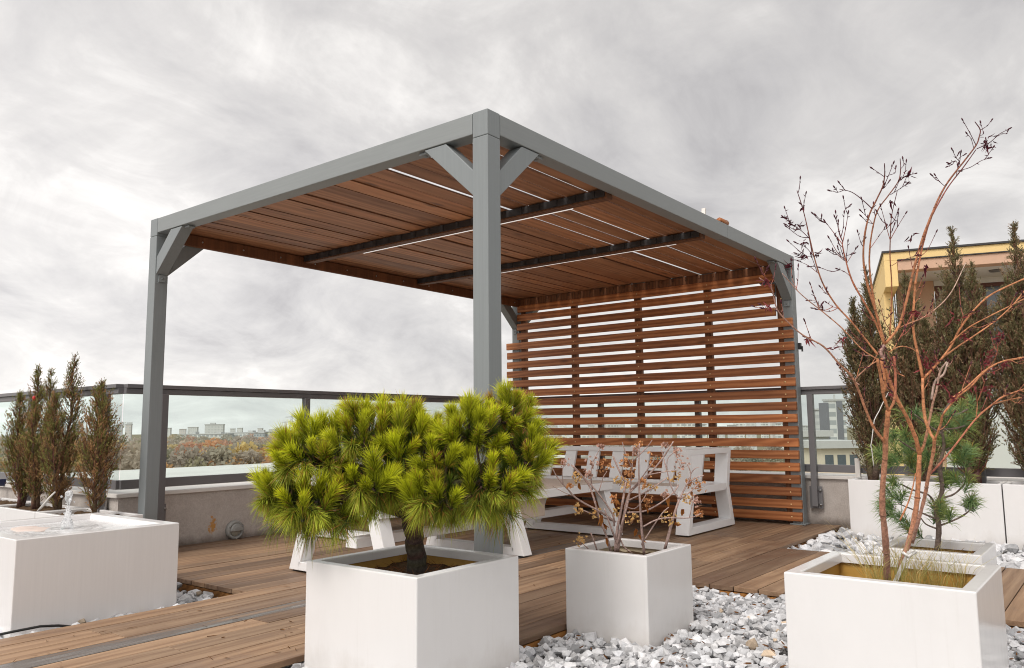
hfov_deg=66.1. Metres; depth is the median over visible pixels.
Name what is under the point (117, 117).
sky
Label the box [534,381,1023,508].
glass railing
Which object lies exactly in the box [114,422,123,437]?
apartment block
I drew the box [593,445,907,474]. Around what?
woodland
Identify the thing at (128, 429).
apartment block
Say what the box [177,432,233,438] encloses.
apartment block
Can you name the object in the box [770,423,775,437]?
apartment block
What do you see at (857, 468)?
bracket stub
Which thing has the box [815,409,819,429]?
apartment block
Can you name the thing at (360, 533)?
lounge bench
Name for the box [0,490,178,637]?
fountain
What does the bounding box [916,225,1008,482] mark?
conifer shrub
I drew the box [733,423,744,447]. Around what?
apartment block
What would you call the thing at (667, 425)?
apartment block
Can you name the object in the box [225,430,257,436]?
apartment block
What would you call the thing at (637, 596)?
planter
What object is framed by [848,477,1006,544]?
tall planter
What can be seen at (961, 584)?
grass tuft
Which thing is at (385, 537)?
table
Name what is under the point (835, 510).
parapet wall
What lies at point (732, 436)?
apartment block
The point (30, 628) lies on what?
cable
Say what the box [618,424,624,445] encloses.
apartment block
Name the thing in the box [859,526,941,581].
grass tuft
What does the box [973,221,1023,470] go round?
conifer shrub
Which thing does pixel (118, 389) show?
glass railing
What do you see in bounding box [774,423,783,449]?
apartment block
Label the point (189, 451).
woodland
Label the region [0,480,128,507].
parapet wall
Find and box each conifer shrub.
[0,363,48,506]
[13,368,66,508]
[30,351,87,509]
[71,377,127,512]
[834,266,894,479]
[874,268,954,481]
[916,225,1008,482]
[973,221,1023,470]
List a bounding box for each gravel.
[0,582,213,638]
[291,585,1023,667]
[787,527,1023,568]
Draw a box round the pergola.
[138,108,810,553]
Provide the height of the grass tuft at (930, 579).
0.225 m
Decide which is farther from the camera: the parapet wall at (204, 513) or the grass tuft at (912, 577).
the parapet wall at (204, 513)
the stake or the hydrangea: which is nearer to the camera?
the hydrangea
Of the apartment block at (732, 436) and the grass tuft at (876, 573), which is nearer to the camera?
the grass tuft at (876, 573)
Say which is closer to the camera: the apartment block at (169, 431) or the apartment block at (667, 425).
the apartment block at (667, 425)
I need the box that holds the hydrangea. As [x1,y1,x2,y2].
[552,440,706,554]
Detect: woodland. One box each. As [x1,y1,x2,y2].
[0,432,572,473]
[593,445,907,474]
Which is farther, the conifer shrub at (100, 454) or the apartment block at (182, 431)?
the apartment block at (182, 431)
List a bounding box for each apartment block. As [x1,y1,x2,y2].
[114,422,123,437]
[125,422,132,441]
[167,428,171,436]
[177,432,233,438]
[179,429,185,433]
[187,427,198,433]
[204,423,224,433]
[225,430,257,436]
[248,430,267,440]
[265,429,277,435]
[546,425,557,437]
[580,427,588,445]
[587,425,594,445]
[594,424,605,445]
[606,424,618,445]
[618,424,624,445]
[630,425,645,446]
[652,425,661,446]
[664,424,672,446]
[677,424,684,446]
[685,423,695,446]
[694,424,706,446]
[727,425,737,449]
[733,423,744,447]
[745,423,756,449]
[761,423,768,437]
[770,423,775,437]
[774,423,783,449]
[803,430,833,439]
[803,439,863,473]
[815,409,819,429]
[819,394,846,439]
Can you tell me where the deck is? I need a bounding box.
[0,506,1023,667]
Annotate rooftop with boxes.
[282,587,1022,667]
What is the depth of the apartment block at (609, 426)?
974.50 m
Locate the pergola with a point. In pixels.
(518, 264)
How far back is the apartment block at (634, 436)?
569.14 m
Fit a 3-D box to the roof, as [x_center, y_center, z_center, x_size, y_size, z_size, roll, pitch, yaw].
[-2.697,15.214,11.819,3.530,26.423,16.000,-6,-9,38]
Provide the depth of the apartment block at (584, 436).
691.45 m
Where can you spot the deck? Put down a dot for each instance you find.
(256, 586)
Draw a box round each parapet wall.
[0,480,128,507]
[105,481,398,545]
[545,466,1023,528]
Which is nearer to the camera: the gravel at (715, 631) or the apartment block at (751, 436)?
the gravel at (715, 631)
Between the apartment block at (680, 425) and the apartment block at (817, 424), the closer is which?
the apartment block at (817, 424)
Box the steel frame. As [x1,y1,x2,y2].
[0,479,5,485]
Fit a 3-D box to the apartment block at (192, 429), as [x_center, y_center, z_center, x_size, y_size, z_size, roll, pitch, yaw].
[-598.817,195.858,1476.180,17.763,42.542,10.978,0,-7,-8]
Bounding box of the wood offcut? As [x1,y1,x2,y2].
[716,217,728,224]
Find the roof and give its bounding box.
[43,455,653,486]
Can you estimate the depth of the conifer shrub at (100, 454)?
5.56 m
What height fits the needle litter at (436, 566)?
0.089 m
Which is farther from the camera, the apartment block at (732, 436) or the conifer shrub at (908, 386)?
the apartment block at (732, 436)
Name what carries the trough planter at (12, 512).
on the rooftop
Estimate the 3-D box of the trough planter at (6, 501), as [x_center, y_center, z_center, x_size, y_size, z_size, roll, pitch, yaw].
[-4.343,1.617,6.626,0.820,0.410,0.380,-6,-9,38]
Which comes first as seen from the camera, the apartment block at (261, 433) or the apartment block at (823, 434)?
the apartment block at (823, 434)
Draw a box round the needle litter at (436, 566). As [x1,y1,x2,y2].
[373,547,972,574]
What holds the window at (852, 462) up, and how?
in the apartment block at (833, 452)
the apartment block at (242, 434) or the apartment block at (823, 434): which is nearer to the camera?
the apartment block at (823, 434)
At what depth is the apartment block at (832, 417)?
303.46 m
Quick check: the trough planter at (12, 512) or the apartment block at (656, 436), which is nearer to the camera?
the trough planter at (12, 512)
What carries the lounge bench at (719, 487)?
on the deck
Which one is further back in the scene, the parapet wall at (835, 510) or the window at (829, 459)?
the window at (829, 459)
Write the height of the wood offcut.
0.062 m
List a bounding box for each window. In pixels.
[825,455,833,464]
[837,455,845,464]
[850,455,857,464]
[934,284,979,345]
[981,282,1016,354]
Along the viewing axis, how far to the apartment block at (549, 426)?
741.13 m
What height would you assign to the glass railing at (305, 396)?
1.112 m
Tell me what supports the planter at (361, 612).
on the rooftop
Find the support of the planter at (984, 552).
on the rooftop
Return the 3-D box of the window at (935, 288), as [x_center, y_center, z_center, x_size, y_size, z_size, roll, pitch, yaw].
[8.790,-0.260,15.469,0.770,1.415,0.100,-3,-7,22]
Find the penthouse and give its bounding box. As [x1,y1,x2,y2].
[873,239,1023,478]
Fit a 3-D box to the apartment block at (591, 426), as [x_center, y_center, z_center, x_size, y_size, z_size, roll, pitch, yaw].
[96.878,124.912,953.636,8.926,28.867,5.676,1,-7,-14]
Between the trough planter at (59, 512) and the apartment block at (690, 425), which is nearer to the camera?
the trough planter at (59, 512)
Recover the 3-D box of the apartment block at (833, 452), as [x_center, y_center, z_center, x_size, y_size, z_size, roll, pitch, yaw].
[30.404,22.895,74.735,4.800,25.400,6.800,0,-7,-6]
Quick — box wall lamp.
[225,520,243,538]
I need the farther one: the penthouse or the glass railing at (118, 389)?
the penthouse
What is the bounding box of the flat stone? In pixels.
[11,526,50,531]
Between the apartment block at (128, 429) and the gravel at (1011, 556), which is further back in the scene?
the apartment block at (128, 429)
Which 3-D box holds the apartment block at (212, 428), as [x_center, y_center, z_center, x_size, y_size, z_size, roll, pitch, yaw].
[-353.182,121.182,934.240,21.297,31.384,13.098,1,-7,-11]
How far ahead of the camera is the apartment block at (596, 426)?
724.27 m
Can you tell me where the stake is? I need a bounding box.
[37,492,55,510]
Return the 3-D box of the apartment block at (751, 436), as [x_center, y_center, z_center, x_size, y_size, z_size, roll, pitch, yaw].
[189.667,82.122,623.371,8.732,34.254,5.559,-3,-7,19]
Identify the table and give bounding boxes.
[289,479,622,570]
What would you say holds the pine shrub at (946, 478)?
on the planter at (984, 552)
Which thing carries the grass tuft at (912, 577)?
on the planter at (840, 613)
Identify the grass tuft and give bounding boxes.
[824,523,909,580]
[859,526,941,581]
[873,537,948,583]
[882,537,959,585]
[922,545,1001,587]
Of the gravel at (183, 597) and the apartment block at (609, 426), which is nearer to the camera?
the gravel at (183, 597)
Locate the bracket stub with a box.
[854,458,861,476]
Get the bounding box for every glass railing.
[0,384,123,511]
[119,384,467,520]
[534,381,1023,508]
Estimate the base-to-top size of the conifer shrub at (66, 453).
1.224 m
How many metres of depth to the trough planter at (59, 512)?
5.73 m
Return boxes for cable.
[0,624,70,635]
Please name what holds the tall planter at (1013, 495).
on the rooftop
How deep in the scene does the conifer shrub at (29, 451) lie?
6.18 m
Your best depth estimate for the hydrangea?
3.68 m
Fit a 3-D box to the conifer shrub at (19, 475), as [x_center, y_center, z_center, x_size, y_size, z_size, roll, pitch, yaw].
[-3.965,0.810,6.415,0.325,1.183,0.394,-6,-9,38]
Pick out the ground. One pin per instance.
(137, 436)
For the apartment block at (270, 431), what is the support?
on the woodland at (189, 451)
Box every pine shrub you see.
[246,376,566,574]
[862,392,988,550]
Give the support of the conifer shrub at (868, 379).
on the tall planter at (989, 526)
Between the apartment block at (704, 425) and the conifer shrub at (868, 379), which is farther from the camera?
the apartment block at (704, 425)
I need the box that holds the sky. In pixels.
[0,0,1023,435]
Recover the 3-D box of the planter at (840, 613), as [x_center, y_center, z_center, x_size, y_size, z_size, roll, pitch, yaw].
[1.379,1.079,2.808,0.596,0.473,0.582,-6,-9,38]
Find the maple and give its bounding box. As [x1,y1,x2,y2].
[750,118,1023,580]
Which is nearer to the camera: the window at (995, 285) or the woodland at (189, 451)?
the window at (995, 285)
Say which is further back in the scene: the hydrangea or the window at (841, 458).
the window at (841, 458)
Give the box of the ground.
[1,428,906,474]
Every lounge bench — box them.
[311,450,502,539]
[507,446,734,536]
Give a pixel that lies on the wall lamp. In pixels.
(234, 529)
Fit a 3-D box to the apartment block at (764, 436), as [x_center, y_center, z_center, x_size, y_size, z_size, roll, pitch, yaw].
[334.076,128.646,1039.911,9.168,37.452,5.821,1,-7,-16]
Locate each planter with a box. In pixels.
[0,497,30,504]
[0,502,86,520]
[35,508,142,517]
[304,544,518,667]
[565,537,693,647]
[784,551,1008,667]
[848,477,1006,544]
[878,537,996,564]
[1002,481,1023,549]
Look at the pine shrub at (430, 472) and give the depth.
3.03 m
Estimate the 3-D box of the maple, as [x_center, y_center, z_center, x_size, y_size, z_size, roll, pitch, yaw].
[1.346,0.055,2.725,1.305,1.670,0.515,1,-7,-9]

